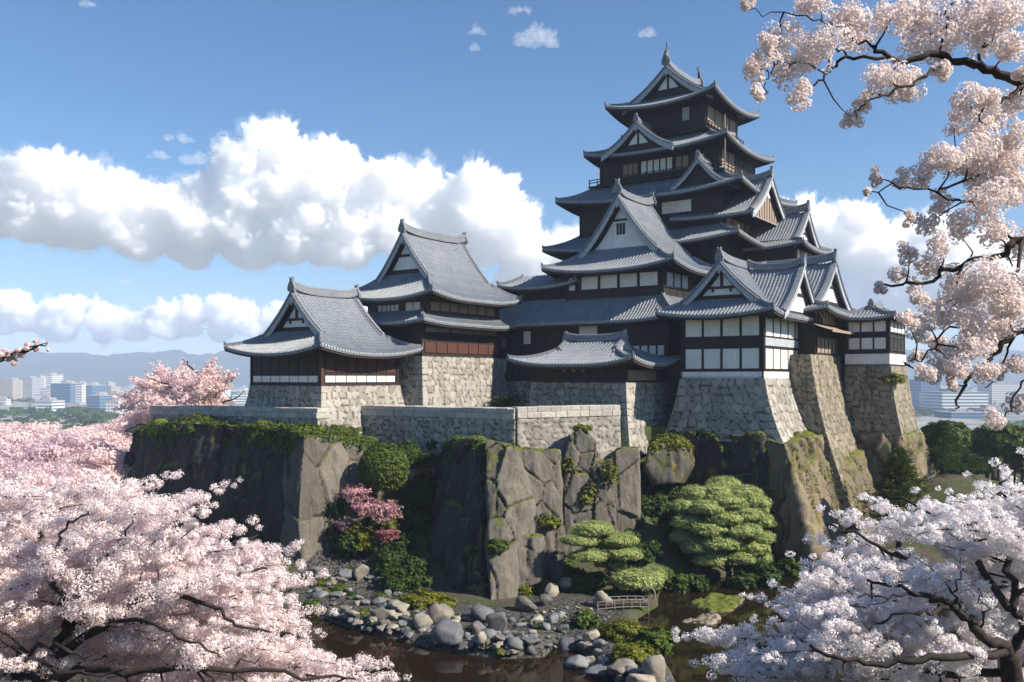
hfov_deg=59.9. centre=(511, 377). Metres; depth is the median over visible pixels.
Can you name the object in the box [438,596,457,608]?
moss cushion
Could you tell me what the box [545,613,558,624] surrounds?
stone
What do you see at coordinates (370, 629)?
stone
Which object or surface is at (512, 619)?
stone
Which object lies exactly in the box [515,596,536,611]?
stone
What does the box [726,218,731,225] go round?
window
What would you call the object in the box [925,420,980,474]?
tree
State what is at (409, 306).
window
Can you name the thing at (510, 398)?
moss carpet
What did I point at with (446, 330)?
lattice window
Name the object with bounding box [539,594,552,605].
stone
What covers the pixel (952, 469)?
rock
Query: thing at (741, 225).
window
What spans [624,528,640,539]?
shrub
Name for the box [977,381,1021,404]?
office building
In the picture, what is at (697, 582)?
shrub
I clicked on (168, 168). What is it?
sky
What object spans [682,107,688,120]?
window
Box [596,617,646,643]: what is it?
moss cushion
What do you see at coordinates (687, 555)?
shrub
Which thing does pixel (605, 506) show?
rock slab
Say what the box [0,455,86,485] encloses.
cherry tree
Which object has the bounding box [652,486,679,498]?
shrub
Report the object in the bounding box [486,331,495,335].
lattice window
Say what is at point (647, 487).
shrub
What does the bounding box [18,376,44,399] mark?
office building
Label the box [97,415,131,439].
cherry tree
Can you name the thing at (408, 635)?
stone
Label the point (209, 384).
cherry tree
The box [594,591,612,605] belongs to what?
stone
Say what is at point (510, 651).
stone
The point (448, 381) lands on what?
stone rampart
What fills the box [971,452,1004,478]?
broadleaf tree
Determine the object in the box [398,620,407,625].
stone
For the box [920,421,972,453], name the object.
broadleaf tree
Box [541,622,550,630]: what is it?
stone
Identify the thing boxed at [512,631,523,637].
stone
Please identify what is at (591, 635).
stone
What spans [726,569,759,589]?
shrub
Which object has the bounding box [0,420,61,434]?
cherry tree
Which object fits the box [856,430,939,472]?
moss carpet
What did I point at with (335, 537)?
shrub
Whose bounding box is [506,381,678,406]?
stone rampart
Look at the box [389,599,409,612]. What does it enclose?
stone
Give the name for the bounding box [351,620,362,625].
stone
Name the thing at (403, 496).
shrub
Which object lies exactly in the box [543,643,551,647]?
stone
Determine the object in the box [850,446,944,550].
conifer
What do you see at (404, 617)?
stone
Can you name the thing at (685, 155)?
castle keep
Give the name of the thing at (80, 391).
office building
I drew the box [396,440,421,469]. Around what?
round bush
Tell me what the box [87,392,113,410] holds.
office building
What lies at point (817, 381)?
stone rampart
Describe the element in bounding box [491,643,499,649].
stone
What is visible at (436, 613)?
stone
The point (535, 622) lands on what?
stone
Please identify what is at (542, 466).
rock slab
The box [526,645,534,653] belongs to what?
stone
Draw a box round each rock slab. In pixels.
[280,429,385,562]
[485,439,536,599]
[513,532,544,589]
[517,447,565,588]
[562,428,599,559]
[594,459,616,552]
[615,446,640,532]
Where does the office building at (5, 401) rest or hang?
on the ground at (670, 560)
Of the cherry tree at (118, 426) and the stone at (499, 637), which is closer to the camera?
the stone at (499, 637)
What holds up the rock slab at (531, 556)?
on the ground at (670, 560)
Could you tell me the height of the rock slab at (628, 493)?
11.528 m
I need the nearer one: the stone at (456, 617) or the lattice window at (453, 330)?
the stone at (456, 617)
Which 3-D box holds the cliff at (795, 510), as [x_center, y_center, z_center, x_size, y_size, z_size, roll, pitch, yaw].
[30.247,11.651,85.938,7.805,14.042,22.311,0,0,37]
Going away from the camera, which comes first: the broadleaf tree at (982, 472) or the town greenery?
the broadleaf tree at (982, 472)
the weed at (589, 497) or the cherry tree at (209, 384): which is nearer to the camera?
the weed at (589, 497)
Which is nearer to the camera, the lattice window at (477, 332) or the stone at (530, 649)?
the stone at (530, 649)
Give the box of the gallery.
[701,248,856,356]
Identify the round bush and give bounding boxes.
[357,442,409,493]
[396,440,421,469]
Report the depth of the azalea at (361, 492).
75.21 m
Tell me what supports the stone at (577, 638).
on the ground at (670, 560)
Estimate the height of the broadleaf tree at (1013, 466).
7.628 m
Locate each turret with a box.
[224,276,422,385]
[349,218,521,357]
[655,246,823,378]
[835,298,913,366]
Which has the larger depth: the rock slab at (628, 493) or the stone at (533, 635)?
the rock slab at (628, 493)
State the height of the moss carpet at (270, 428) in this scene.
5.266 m
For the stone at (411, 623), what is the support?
on the ground at (670, 560)
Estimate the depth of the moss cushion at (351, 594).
67.70 m
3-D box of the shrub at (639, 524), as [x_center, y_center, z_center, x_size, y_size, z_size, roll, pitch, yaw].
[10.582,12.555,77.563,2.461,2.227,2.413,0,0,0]
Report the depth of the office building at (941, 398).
992.00 m
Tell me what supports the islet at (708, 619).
in the pond water
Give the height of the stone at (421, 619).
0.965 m
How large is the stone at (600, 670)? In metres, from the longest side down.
1.492 x 0.940 x 0.654 m
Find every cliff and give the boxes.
[102,414,355,553]
[429,435,515,595]
[667,429,785,560]
[764,429,850,574]
[837,449,877,548]
[855,430,939,506]
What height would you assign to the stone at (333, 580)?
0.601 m
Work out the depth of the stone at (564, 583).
69.44 m
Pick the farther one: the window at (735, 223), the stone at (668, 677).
the window at (735, 223)
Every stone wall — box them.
[149,405,329,426]
[361,404,516,489]
[511,405,620,460]
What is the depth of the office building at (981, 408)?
964.59 m
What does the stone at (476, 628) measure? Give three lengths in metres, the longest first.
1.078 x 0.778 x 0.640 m
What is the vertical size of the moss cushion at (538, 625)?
0.653 m
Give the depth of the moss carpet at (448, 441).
76.11 m
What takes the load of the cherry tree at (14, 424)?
on the ground at (670, 560)
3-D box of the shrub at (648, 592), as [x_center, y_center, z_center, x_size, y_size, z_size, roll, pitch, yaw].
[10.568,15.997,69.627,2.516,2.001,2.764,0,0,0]
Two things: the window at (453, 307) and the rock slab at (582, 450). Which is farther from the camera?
the window at (453, 307)
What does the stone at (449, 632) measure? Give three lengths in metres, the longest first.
2.468 x 1.881 x 1.244 m
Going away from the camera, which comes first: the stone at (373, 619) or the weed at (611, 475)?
the stone at (373, 619)
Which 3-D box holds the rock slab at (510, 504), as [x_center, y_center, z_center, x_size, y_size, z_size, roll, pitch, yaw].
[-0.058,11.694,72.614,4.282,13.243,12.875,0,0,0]
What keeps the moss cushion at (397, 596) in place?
on the ground at (670, 560)
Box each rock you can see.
[644,437,694,487]
[945,452,959,472]
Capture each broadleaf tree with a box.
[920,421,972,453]
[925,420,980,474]
[945,419,971,432]
[965,424,1020,480]
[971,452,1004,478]
[971,466,991,474]
[979,423,1023,478]
[997,462,1011,481]
[1004,453,1023,485]
[1009,463,1020,473]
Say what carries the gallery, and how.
on the stone rampart at (817, 381)
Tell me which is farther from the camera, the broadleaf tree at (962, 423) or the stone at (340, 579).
the broadleaf tree at (962, 423)
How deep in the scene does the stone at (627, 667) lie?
49.17 m
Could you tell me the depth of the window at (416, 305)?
93.08 m
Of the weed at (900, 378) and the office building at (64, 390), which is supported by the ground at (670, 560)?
the office building at (64, 390)
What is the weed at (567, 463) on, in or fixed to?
on the rock slab at (582, 450)
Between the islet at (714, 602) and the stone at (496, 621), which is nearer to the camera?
the stone at (496, 621)
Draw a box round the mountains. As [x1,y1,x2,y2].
[0,349,1023,387]
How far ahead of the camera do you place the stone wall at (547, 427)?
78.36 m
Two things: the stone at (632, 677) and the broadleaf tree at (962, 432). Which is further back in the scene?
the broadleaf tree at (962, 432)
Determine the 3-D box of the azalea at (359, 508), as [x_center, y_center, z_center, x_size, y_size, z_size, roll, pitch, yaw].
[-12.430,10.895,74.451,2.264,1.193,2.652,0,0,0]
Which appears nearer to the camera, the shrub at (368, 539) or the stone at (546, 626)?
the stone at (546, 626)
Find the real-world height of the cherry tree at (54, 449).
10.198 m
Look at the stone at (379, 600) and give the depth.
64.55 m
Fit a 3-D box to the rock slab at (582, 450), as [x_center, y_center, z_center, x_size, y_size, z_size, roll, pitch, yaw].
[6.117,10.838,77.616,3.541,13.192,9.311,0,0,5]
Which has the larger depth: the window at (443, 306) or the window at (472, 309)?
the window at (472, 309)
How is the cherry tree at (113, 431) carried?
on the ground at (670, 560)
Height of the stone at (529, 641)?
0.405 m
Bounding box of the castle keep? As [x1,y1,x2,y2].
[542,42,797,263]
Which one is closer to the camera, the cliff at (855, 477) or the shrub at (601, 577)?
the shrub at (601, 577)
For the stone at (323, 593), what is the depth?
65.68 m
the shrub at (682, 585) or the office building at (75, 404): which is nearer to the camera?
the shrub at (682, 585)
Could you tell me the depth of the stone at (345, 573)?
71.06 m
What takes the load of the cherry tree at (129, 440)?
on the ground at (670, 560)
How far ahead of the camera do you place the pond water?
55.14 m
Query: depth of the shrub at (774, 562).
76.84 m
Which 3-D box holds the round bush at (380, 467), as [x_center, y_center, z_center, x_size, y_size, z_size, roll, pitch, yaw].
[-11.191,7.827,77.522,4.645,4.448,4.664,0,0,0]
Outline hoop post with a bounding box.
[641,586,655,602]
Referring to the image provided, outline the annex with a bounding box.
[735,200,832,261]
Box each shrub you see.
[324,499,347,517]
[324,530,345,552]
[328,533,365,559]
[343,520,364,535]
[352,526,382,552]
[359,513,383,531]
[367,540,406,574]
[378,567,417,592]
[385,501,417,522]
[386,528,419,552]
[391,484,428,505]
[392,553,432,577]
[399,508,432,533]
[406,567,433,589]
[417,450,439,471]
[426,439,437,450]
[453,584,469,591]
[567,567,587,579]
[587,570,609,586]
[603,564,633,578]
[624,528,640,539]
[628,538,663,566]
[634,582,662,594]
[635,512,646,529]
[641,478,655,496]
[641,493,675,524]
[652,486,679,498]
[655,521,673,542]
[656,493,680,517]
[658,566,679,591]
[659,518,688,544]
[665,542,696,566]
[668,573,693,592]
[688,573,710,591]
[692,564,712,577]
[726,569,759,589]
[737,563,777,573]
[754,565,783,588]
[767,554,790,573]
[776,556,805,577]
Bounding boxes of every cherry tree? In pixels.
[0,339,49,365]
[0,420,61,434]
[0,421,20,428]
[0,424,12,428]
[0,428,33,460]
[0,434,108,467]
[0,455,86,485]
[0,469,411,681]
[0,481,83,537]
[8,464,126,507]
[30,428,68,440]
[43,423,130,450]
[50,446,131,519]
[85,428,123,437]
[87,424,101,428]
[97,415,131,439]
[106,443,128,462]
[112,357,243,436]
[121,438,131,446]
[671,446,1023,681]
[740,0,1023,430]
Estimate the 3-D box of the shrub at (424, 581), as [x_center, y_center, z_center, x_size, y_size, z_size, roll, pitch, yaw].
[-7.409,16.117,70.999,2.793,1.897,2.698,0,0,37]
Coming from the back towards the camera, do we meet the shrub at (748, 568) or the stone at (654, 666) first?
the shrub at (748, 568)
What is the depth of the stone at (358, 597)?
65.67 m
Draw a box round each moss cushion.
[301,597,321,608]
[307,606,321,616]
[309,577,328,587]
[322,576,332,582]
[329,583,347,591]
[346,592,357,595]
[357,608,369,614]
[368,621,377,627]
[370,591,391,599]
[392,594,403,598]
[398,588,446,609]
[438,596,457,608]
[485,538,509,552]
[494,647,505,655]
[521,618,530,625]
[532,621,551,630]
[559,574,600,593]
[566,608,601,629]
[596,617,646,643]
[610,642,658,667]
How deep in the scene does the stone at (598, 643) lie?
53.74 m
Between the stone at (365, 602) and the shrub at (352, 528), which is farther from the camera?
the shrub at (352, 528)
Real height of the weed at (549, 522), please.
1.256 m
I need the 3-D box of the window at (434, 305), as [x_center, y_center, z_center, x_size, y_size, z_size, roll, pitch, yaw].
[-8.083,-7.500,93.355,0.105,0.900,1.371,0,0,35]
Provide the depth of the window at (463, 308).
97.23 m
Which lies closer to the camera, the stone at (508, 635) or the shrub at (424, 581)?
the stone at (508, 635)
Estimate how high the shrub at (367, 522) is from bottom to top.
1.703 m
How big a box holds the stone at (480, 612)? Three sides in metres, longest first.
2.224 x 1.729 x 1.204 m
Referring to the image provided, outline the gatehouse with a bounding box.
[506,329,680,382]
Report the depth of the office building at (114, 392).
1116.60 m
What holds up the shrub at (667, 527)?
on the ground at (670, 560)
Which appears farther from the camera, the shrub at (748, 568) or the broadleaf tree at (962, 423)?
the broadleaf tree at (962, 423)
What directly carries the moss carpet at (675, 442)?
on the rock at (664, 468)
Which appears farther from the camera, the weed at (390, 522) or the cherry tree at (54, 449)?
the cherry tree at (54, 449)
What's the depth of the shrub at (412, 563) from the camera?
71.39 m
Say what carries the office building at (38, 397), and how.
on the ground at (670, 560)
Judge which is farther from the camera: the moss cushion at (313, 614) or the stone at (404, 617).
the moss cushion at (313, 614)
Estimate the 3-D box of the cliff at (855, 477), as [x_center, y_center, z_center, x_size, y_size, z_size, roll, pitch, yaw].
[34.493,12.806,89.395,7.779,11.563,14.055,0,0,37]
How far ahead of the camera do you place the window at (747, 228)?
110.83 m
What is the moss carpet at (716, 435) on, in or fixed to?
on the cliff at (742, 460)
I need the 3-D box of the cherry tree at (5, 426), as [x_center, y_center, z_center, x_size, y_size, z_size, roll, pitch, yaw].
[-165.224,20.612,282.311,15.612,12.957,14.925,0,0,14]
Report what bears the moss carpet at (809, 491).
on the cliff at (795, 510)
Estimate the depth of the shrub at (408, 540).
74.31 m
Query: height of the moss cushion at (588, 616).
1.536 m
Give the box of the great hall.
[497,178,711,380]
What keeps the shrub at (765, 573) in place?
in the pond water
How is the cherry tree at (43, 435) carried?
on the ground at (670, 560)
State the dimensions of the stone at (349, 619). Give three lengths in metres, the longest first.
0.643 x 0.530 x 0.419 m
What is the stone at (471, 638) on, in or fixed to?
on the ground at (670, 560)
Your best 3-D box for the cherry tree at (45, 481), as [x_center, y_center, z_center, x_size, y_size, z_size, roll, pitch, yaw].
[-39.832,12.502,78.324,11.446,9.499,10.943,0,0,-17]
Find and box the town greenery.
[0,387,1023,429]
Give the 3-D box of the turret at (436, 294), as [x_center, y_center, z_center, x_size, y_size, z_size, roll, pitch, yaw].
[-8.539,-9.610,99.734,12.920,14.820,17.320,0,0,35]
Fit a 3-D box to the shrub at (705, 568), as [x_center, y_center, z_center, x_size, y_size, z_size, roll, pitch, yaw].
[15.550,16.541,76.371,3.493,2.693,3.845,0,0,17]
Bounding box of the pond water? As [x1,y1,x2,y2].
[226,564,951,681]
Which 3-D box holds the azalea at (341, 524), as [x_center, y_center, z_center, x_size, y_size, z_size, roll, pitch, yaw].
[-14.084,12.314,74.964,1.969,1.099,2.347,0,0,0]
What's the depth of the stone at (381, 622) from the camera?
58.61 m
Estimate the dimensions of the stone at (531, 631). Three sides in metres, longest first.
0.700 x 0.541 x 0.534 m
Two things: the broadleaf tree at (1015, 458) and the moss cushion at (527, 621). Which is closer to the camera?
the moss cushion at (527, 621)
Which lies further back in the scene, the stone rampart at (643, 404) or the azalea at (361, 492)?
the stone rampart at (643, 404)
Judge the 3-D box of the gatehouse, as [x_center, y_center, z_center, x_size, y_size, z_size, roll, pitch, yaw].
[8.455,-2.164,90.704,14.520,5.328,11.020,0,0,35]
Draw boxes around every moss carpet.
[131,411,359,457]
[283,425,378,457]
[443,433,522,459]
[475,391,529,406]
[645,433,694,453]
[666,428,768,452]
[769,428,856,554]
[845,452,877,529]
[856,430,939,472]
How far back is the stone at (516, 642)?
53.85 m
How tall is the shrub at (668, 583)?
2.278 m
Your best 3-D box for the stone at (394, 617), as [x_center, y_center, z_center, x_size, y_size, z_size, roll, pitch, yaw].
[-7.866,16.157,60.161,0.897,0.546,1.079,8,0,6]
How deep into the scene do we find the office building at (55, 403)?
1030.59 m
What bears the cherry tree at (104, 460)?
on the ground at (670, 560)
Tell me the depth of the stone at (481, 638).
54.35 m
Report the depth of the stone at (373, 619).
59.37 m
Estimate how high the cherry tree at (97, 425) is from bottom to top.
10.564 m
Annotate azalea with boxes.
[332,517,354,531]
[336,482,373,503]
[351,501,375,516]
[366,497,402,523]
[372,525,400,542]
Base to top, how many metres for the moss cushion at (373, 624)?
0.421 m
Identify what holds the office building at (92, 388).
on the ground at (670, 560)
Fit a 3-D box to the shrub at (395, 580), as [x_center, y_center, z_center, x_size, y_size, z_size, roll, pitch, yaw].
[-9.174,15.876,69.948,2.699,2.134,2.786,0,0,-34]
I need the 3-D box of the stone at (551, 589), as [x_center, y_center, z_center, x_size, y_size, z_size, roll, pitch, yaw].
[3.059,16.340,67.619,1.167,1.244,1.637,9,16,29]
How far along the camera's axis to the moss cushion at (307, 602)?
64.02 m
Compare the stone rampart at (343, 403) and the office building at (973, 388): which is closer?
the stone rampart at (343, 403)
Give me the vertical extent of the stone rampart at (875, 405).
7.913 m
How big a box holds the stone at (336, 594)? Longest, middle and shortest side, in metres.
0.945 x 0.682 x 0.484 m
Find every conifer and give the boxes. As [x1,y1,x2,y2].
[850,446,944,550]
[945,447,1001,472]
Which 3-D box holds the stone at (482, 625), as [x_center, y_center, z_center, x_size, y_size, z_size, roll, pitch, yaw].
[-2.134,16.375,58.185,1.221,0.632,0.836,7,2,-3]
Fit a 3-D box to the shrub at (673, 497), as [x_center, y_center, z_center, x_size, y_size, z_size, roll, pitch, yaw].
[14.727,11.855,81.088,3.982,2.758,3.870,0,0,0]
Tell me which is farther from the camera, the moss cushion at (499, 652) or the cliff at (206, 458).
the cliff at (206, 458)
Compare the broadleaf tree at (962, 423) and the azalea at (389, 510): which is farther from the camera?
the broadleaf tree at (962, 423)
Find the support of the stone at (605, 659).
on the ground at (670, 560)
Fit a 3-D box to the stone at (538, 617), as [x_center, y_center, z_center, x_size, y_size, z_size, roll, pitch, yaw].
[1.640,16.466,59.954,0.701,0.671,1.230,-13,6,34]
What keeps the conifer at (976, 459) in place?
on the ground at (670, 560)
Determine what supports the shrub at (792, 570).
in the pond water
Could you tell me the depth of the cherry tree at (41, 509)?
71.85 m
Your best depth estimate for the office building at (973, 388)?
1900.23 m
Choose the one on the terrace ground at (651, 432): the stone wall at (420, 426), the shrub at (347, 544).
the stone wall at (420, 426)
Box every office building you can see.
[0,378,22,399]
[0,397,10,404]
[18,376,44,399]
[35,392,47,403]
[36,374,45,387]
[36,398,64,411]
[39,386,50,393]
[42,373,62,387]
[50,381,78,404]
[65,402,86,407]
[75,381,89,403]
[86,382,105,403]
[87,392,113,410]
[103,381,114,385]
[105,397,126,413]
[106,384,119,392]
[107,391,129,405]
[120,387,134,391]
[222,390,227,397]
[232,392,247,404]
[908,379,939,409]
[919,389,988,410]
[934,408,984,418]
[965,387,976,390]
[969,405,1013,415]
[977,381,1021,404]
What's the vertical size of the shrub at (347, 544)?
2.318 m
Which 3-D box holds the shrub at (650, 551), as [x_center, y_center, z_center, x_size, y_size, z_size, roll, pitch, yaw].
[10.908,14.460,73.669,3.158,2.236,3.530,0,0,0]
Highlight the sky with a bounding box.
[0,0,1023,355]
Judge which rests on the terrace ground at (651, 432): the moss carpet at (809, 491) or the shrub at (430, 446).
the shrub at (430, 446)
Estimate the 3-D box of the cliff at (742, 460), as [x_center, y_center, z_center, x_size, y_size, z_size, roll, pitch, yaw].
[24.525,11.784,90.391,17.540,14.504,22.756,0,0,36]
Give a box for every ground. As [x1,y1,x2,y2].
[0,388,1023,681]
[355,424,667,483]
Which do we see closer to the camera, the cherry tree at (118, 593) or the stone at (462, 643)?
the cherry tree at (118, 593)
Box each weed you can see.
[381,516,399,528]
[518,584,537,595]
[537,512,562,528]
[561,455,579,472]
[564,560,573,570]
[572,424,592,430]
[577,482,596,504]
[601,457,620,483]
[632,622,677,656]
[876,372,907,383]
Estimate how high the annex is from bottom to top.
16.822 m
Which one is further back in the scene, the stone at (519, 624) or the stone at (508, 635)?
the stone at (519, 624)
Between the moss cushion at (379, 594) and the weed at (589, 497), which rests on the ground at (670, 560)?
the moss cushion at (379, 594)
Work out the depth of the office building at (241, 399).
1317.74 m
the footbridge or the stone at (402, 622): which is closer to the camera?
the stone at (402, 622)
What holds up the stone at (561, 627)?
on the ground at (670, 560)
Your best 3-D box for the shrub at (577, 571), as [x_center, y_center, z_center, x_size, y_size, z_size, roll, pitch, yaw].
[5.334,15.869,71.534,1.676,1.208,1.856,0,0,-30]
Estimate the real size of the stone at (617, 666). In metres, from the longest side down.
1.559 x 1.084 x 0.950 m
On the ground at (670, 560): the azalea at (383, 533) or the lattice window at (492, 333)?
the azalea at (383, 533)
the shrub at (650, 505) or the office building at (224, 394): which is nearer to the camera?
the shrub at (650, 505)
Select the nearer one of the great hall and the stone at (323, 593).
the stone at (323, 593)
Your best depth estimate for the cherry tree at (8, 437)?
104.42 m
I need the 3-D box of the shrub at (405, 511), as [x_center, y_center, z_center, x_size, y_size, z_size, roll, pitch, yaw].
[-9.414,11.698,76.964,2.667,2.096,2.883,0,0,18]
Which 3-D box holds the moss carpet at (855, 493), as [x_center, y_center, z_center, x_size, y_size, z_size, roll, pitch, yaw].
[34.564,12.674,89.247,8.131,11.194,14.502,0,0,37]
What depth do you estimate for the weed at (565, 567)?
72.52 m
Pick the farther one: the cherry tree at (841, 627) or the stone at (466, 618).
the stone at (466, 618)
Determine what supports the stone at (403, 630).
on the ground at (670, 560)
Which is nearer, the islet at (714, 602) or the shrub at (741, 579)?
the islet at (714, 602)
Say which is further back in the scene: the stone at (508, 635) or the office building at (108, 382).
the office building at (108, 382)
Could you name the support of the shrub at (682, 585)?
on the ground at (670, 560)
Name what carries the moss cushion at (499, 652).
on the ground at (670, 560)
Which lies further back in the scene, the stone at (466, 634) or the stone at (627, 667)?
the stone at (466, 634)
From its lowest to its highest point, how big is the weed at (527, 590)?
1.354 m
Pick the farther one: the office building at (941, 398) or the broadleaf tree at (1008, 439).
the office building at (941, 398)
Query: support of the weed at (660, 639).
on the ground at (670, 560)
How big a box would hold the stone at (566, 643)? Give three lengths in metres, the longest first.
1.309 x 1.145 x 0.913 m
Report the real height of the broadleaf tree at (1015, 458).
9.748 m
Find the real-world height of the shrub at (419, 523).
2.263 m
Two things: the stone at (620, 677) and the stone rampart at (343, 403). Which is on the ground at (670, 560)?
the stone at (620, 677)
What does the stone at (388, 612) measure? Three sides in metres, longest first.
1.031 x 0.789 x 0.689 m
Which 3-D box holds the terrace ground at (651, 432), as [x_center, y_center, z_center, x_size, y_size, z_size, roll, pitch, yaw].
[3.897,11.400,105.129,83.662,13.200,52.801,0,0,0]
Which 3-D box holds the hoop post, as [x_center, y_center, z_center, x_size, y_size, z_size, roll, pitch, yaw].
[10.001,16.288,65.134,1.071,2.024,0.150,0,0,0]
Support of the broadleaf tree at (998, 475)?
on the ground at (670, 560)
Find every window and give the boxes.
[406,302,412,310]
[413,302,419,310]
[426,326,437,331]
[431,301,439,310]
[439,327,450,332]
[440,302,448,311]
[450,303,458,312]
[451,328,462,333]
[460,304,467,312]
[463,329,473,333]
[469,305,476,313]
[475,330,485,334]
[478,306,485,314]
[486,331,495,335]
[487,307,493,315]
[501,338,505,347]
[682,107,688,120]
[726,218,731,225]
[733,220,737,226]
[739,222,743,230]
[745,224,749,232]
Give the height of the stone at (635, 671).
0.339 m
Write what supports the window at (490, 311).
in the turret at (436, 294)
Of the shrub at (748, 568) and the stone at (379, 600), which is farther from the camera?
the shrub at (748, 568)
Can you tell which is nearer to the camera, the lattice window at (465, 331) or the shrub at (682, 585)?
the shrub at (682, 585)
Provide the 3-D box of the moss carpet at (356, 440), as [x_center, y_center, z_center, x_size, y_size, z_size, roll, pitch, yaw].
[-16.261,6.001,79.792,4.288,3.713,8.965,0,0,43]
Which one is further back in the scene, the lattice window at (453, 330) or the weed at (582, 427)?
the lattice window at (453, 330)
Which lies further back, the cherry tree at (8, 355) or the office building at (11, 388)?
the office building at (11, 388)
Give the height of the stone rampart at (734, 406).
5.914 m
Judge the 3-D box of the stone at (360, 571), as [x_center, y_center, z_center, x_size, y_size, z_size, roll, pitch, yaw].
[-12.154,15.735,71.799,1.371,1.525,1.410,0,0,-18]
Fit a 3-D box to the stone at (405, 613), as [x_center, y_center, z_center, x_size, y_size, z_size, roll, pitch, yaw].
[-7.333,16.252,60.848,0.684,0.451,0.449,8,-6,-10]
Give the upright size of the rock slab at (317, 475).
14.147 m
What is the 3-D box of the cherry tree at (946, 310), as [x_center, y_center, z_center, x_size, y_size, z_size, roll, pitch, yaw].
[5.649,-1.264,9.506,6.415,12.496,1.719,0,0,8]
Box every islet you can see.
[682,613,720,624]
[689,593,744,612]
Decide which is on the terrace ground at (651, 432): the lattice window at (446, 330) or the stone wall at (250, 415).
the stone wall at (250, 415)
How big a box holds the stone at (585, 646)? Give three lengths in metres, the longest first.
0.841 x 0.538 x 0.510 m
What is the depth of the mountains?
3767.18 m
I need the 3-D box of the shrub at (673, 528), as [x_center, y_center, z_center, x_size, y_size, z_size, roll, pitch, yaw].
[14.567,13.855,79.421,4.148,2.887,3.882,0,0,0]
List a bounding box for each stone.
[307,566,328,576]
[310,592,319,598]
[313,587,321,591]
[318,590,328,598]
[330,577,337,584]
[330,591,341,597]
[335,576,347,581]
[338,568,353,578]
[338,605,348,613]
[343,610,359,616]
[347,617,353,623]
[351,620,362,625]
[353,563,369,580]
[354,595,363,599]
[361,599,369,604]
[366,574,374,579]
[366,626,373,632]
[367,616,376,621]
[370,607,386,619]
[372,597,385,604]
[375,624,385,631]
[377,619,390,629]
[385,610,395,618]
[386,624,398,631]
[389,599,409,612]
[389,612,401,620]
[398,615,409,620]
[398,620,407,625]
[399,626,410,634]
[400,611,409,615]
[402,631,413,638]
[406,620,414,627]
[413,612,432,628]
[417,627,425,632]
[427,603,453,624]
[430,619,463,645]
[451,616,460,621]
[456,641,468,647]
[457,646,467,651]
[461,615,474,620]
[464,632,469,637]
[467,635,476,642]
[470,603,493,621]
[470,622,486,629]
[472,623,480,634]
[477,631,486,644]
[483,628,496,639]
[486,612,507,630]
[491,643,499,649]
[492,634,504,640]
[504,633,513,640]
[505,648,519,654]
[507,637,524,649]
[508,616,515,622]
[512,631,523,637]
[514,622,524,626]
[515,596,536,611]
[524,637,535,645]
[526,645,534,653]
[527,634,538,637]
[528,629,536,633]
[530,614,543,622]
[532,620,542,626]
[534,637,541,643]
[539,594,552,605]
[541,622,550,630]
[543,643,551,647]
[544,582,558,596]
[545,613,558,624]
[557,624,568,631]
[557,637,576,649]
[558,577,572,589]
[558,611,565,618]
[565,655,590,668]
[574,635,582,641]
[579,643,591,650]
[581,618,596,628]
[582,629,599,641]
[583,664,607,677]
[586,656,595,662]
[592,639,604,647]
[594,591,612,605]
[599,656,609,662]
[608,658,636,675]
[616,673,625,680]
[624,665,633,672]
[625,673,655,681]
[626,669,640,673]
[641,654,665,681]
[665,673,671,681]
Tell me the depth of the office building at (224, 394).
1750.39 m
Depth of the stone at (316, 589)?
68.58 m
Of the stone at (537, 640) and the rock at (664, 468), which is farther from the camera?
the rock at (664, 468)
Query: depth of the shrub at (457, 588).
69.55 m
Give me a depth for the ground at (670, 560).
70.22 m
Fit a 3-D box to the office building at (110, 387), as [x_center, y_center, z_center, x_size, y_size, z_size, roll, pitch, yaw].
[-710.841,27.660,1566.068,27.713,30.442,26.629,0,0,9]
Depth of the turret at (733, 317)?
85.76 m
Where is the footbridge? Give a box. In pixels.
[593,596,648,613]
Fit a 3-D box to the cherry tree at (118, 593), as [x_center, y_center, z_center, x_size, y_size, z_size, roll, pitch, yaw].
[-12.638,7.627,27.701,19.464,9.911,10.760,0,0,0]
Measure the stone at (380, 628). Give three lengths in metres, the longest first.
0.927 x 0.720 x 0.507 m
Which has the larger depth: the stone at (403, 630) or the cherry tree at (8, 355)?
the stone at (403, 630)
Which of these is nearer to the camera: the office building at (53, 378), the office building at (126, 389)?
the office building at (53, 378)
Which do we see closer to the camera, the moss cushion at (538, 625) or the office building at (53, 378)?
the moss cushion at (538, 625)
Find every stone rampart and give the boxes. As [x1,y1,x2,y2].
[245,385,404,433]
[399,356,513,406]
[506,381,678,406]
[529,382,673,454]
[664,378,807,442]
[788,354,857,513]
[843,366,919,441]
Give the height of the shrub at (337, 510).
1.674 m
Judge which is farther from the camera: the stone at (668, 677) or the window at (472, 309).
the window at (472, 309)
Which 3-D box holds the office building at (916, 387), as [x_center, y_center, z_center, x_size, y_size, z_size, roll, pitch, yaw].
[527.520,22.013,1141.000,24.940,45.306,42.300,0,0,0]
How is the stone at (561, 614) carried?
on the ground at (670, 560)
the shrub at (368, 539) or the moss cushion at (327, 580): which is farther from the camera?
the shrub at (368, 539)
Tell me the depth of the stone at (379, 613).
59.86 m
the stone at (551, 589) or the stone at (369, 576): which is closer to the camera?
the stone at (551, 589)
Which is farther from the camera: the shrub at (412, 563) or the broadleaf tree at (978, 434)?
the broadleaf tree at (978, 434)
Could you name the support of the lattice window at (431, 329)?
in the turret at (436, 294)

